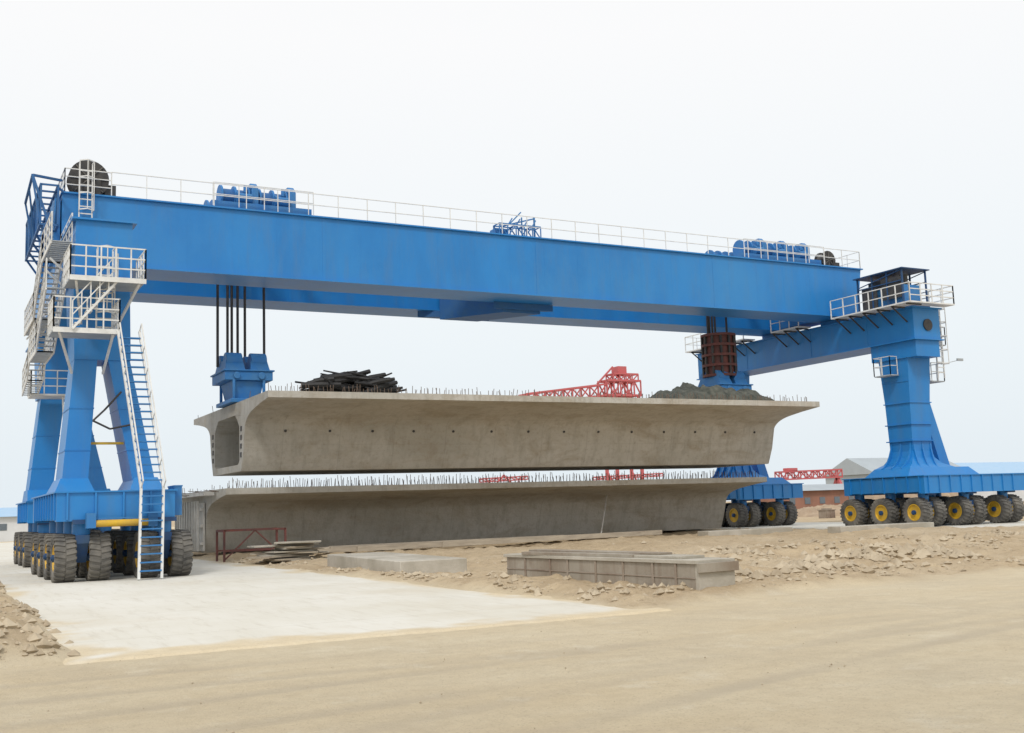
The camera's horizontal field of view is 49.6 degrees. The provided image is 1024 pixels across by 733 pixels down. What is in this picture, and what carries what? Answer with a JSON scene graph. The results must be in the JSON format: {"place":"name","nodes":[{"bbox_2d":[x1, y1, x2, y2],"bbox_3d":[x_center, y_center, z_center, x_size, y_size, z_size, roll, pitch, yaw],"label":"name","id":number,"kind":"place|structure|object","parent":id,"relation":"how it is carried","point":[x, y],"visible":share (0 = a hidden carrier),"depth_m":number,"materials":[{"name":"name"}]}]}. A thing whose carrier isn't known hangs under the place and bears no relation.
{"place":"outdoors","nodes":[
{"label":"outdoors","id":0,"kind":"place"},
{"bbox_2d":[0,507,27,541],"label":"warehouse","id":1,"kind":"structure","parent":0,"point":[9,526],"depth_m":135.84,"materials":[{"name":"white metal"}]},
{"bbox_2d":[0,524,6,530],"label":"window","id":2,"kind":"structure","parent":1,"relation":"in","point":[3,527],"depth_m":135.36,"materials":[{"name":"grey glass"}]},
{"bbox_2d":[0,501,1023,732],"bbox_3d":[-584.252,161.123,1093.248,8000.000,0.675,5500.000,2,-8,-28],"label":"ground","id":3,"kind":"structure","parent":0,"point":[743,636],"depth_m":14.24,"materials":[{"name":"beige sand"}]},
{"bbox_2d":[221,551,258,554],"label":"support block","id":4,"kind":"structure","parent":3,"relation":"on","point":[238,552],"depth_m":58.70,"materials":[{"name":"concrete"}]},
{"bbox_2d":[216,527,286,561],"bbox_3d":[-12.012,8.205,51.029,2.890,1.465,1.490,2,-8,-28],"label":"steel trestle","id":5,"kind":"object","parent":3,"relation":"on","point":[236,549],"visible":0.8,"depth_m":50.49,"materials":[{"name":"red metal"}]},
{"bbox_2d":[0,542,671,664],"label":"concrete runway","id":6,"kind":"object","parent":3,"relation":"on","point":[205,606],"visible":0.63,"depth_m":23.22,"materials":[{"name":"grey concrete"}]},
{"bbox_2d":[13,159,1023,582],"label":"gantry crane","id":7,"kind":"object","parent":6,"relation":"on","point":[107,257],"visible":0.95,"depth_m":57.74,"materials":[{"name":"blue paint"}]},
{"bbox_2d":[194,382,819,475],"bbox_3d":[-0.013,4.001,63.884,32.830,3.862,15.400,2,-8,-28],"label":"bridge girder","id":8,"kind":"object","parent":7,"relation":"hanging from","point":[285,432],"visible":1,"depth_m":58.65,"materials":[{"name":"concrete"}]},
{"bbox_2d":[295,369,404,392],"bbox_3d":[-7.774,0.827,53.843,5.480,1.426,2.497,2,-8,-28],"label":"pile of bars","id":9,"kind":"object","parent":8,"relation":"on","point":[361,380],"visible":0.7,"depth_m":53.15,"materials":[{"name":"black metal"}]},
{"bbox_2d":[648,382,773,400],"bbox_3d":[11.358,1.646,65.370,7.697,1.392,4.776,2,-8,-28],"label":"netting heap","id":10,"kind":"object","parent":8,"relation":"on","point":[683,389],"visible":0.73,"depth_m":63.46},
{"bbox_2d":[327,552,466,572],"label":"concrete slab","id":11,"kind":"structure","parent":3,"relation":"on","point":[389,561],"depth_m":35.48,"materials":[{"name":"grey concrete"}]},
{"bbox_2d":[328,535,557,546],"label":"timber beam","id":12,"kind":"structure","parent":3,"relation":"on","point":[434,541],"depth_m":54.95,"materials":[{"name":"brown wood"}]},
{"bbox_2d":[175,470,766,552],"bbox_3d":[-2.849,8.570,67.075,34.382,3.700,15.000,2,-8,-28],"label":"bridge girder","id":13,"kind":"object","parent":3,"relation":"on","point":[338,515],"visible":0.94,"depth_m":62.04,"materials":[{"name":"concrete"}]},
{"bbox_2d":[317,536,629,552],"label":"timber beam","id":14,"kind":"structure","parent":3,"relation":"on","point":[342,549],"depth_m":52.27,"materials":[{"name":"brown wood"}]},
{"bbox_2d":[356,537,608,551],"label":"timber beam","id":15,"kind":"structure","parent":3,"relation":"on","point":[397,546],"depth_m":52.67,"materials":[{"name":"brown wood"}]},
{"bbox_2d":[0,528,1023,732],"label":"stone rubble","id":16,"kind":"object","parent":3,"relation":"on","point":[821,564],"visible":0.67,"depth_m":30.31,"materials":[{"name":"beige stone"}]},
{"bbox_2d":[441,530,661,546],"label":"timber beam","id":17,"kind":"structure","parent":3,"relation":"on","point":[537,539],"depth_m":56.29,"materials":[{"name":"brown wood"}]},
{"bbox_2d":[479,366,662,482],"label":"launching gantry","id":18,"kind":"object","parent":3,"relation":"on","point":[618,372],"visible":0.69,"depth_m":142.79,"materials":[{"name":"red metal"}]},
{"bbox_2d":[600,495,606,532],"bbox_3d":[5.375,8.719,64.874,0.090,2.680,5.024,-3,-7,10],"label":"steel pole","id":19,"kind":"object","parent":3,"relation":"on","point":[603,514],"visible":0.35,"depth_m":64.92,"materials":[{"name":"grey metal"}]},
{"bbox_2d":[503,549,738,589],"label":"formwork beam","id":20,"kind":"structure","parent":3,"relation":"on","point":[697,572],"depth_m":25.80,"materials":[{"name":"concrete"}]},
{"bbox_2d":[698,527,792,535],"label":"concrete kerb block","id":21,"kind":"structure","parent":3,"relation":"on","point":[756,531],"depth_m":61.68,"materials":[{"name":"grey concrete"}]},
{"bbox_2d":[774,468,842,483],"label":"gantry hoist","id":22,"kind":"object","parent":3,"relation":"on","point":[792,471],"visible":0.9,"depth_m":146.68,"materials":[{"name":"red paint"}]},
{"bbox_2d":[797,504,841,516],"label":"earth heap","id":23,"kind":"object","parent":3,"relation":"on","point":[811,511],"visible":0.27,"depth_m":120.86,"materials":[{"name":"beige soil"}]},
{"bbox_2d":[817,508,835,517],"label":"material crate","id":24,"kind":"object","parent":3,"relation":"on","point":[826,512],"visible":0.95,"depth_m":107.50,"materials":[{"name":"wood"}]},
{"bbox_2d":[713,521,1023,529],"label":"concrete runway","id":25,"kind":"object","parent":3,"relation":"on","point":[809,525],"visible":0.09,"depth_m":73.09,"materials":[{"name":"grey concrete"}]},
{"bbox_2d":[827,522,933,532],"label":"concrete kerb block","id":26,"kind":"structure","parent":3,"relation":"on","point":[836,529],"depth_m":59.85,"materials":[{"name":"grey concrete"}]},
{"bbox_2d":[865,492,957,498],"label":"earth heap","id":27,"kind":"object","parent":3,"relation":"on","point":[905,495],"visible":0.09,"depth_m":155.76,"materials":[{"name":"beige soil"}]},
{"bbox_2d":[0,0,1023,507],"label":"sky","id":28,"kind":"structure","parent":0,"point":[890,132],"materials":[{"name":"white"}]},
{"bbox_2d":[752,484,854,508],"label":"warehouse","id":29,"kind":"structure","parent":0,"point":[814,495],"depth_m":135.96,"materials":[{"name":"brown brick"}]},
{"bbox_2d":[805,497,810,503],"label":"window","id":30,"kind":"structure","parent":29,"relation":"in","point":[807,500],"depth_m":134.50,"materials":[{"name":"grey glass"}]},
{"bbox_2d":[819,497,824,503],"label":"window","id":31,"kind":"structure","parent":29,"relation":"in","point":[822,499],"depth_m":135.59,"materials":[{"name":"grey glass"}]},
{"bbox_2d":[834,496,839,502],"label":"window","id":32,"kind":"structure","parent":29,"relation":"in","point":[836,499],"depth_m":136.72,"materials":[{"name":"grey glass"}]},
{"bbox_2d":[824,458,960,492],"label":"warehouse","id":33,"kind":"structure","parent":0,"point":[853,468],"depth_m":195.89,"materials":[{"name":"grey metal"}]},
{"bbox_2d":[954,462,1023,500],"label":"warehouse","id":34,"kind":"structure","parent":0,"point":[995,467],"depth_m":224.80,"materials":[{"name":"blue metal"}]},
{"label":"panel","id":35,"kind":"object","parent":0,"visible":0},
{"bbox_2d":[271,558,316,561],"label":"panel","id":36,"kind":"object","parent":35,"relation":"on","point":[292,560],"visible":0.43,"depth_m":46.06,"materials":[{"name":"concrete"}]},
{"bbox_2d":[264,557,313,560],"bbox_3d":[-9.352,8.094,46.678,1.000,0.058,1.977,-7,-9,33],"label":"panel","id":37,"kind":"object","parent":36,"relation":"on","point":[278,559],"visible":0.93,"depth_m":46.11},
{"bbox_2d":[269,555,308,558],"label":"panel","id":38,"kind":"object","parent":37,"relation":"on","point":[292,557],"visible":0.5,"depth_m":46.73,"materials":[{"name":"concrete"}]},
{"bbox_2d":[247,554,313,558],"bbox_3d":[-9.724,7.972,46.607,1.000,0.058,2.749,-8,-9,39],"label":"panel","id":39,"kind":"object","parent":38,"relation":"on","point":[259,557],"visible":0.86,"depth_m":45.88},
{"bbox_2d":[257,551,328,555],"bbox_3d":[-9.310,7.976,47.231,1.000,0.058,3.180,-7,-9,36],"label":"panel","id":40,"kind":"object","parent":39,"relation":"on","point":[291,554],"visible":0.71,"depth_m":46.35,"materials":[{"name":"concrete"}]},
{"bbox_2d":[250,550,318,554],"bbox_3d":[-9.590,7.871,46.830,2.786,0.058,1.000,-1,-7,-7],"label":"panel","id":41,"kind":"object","parent":40,"relation":"on","point":[317,551],"visible":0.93,"depth_m":46.36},
{"bbox_2d":[262,549,316,552],"bbox_3d":[-9.375,7.792,46.758,2.080,0.058,1.000,5,-10,-42],"label":"panel","id":42,"kind":"object","parent":41,"relation":"on","point":[284,551],"visible":0.86,"depth_m":46.36,"materials":[{"name":"concrete"}]},
{"bbox_2d":[271,547,330,550],"bbox_3d":[-9.008,7.796,47.370,2.431,0.058,1.000,-1,-7,-5],"label":"panel","id":43,"kind":"object","parent":42,"relation":"on","point":[303,549],"visible":0.86,"depth_m":46.90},
{"bbox_2d":[275,547,311,549],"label":"panel","id":44,"kind":"object","parent":43,"relation":"on","point":[293,548],"visible":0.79,"depth_m":46.40,"materials":[{"name":"concrete"}]},
{"bbox_2d":[274,545,313,547],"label":"panel","id":45,"kind":"object","parent":44,"relation":"on","point":[294,546],"visible":0.93,"depth_m":46.38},
{"bbox_2d":[247,543,318,547],"bbox_3d":[-9.704,7.586,47.014,2.830,0.058,1.000,3,-9,-31],"label":"panel","id":46,"kind":"object","parent":45,"relation":"on","point":[257,546],"visible":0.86,"depth_m":46.53,"materials":[{"name":"concrete"}]},
{"bbox_2d":[276,542,313,544],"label":"panel","id":47,"kind":"object","parent":46,"relation":"on","point":[295,543],"visible":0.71,"depth_m":46.67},
{"bbox_2d":[274,540,320,543],"bbox_3d":[-9.010,7.389,46.639,1.924,0.058,1.000,-1,-7,-9],"label":"panel","id":48,"kind":"object","parent":47,"relation":"on","point":[297,542],"visible":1,"depth_m":46.19,"materials":[{"name":"concrete"}]}
]}

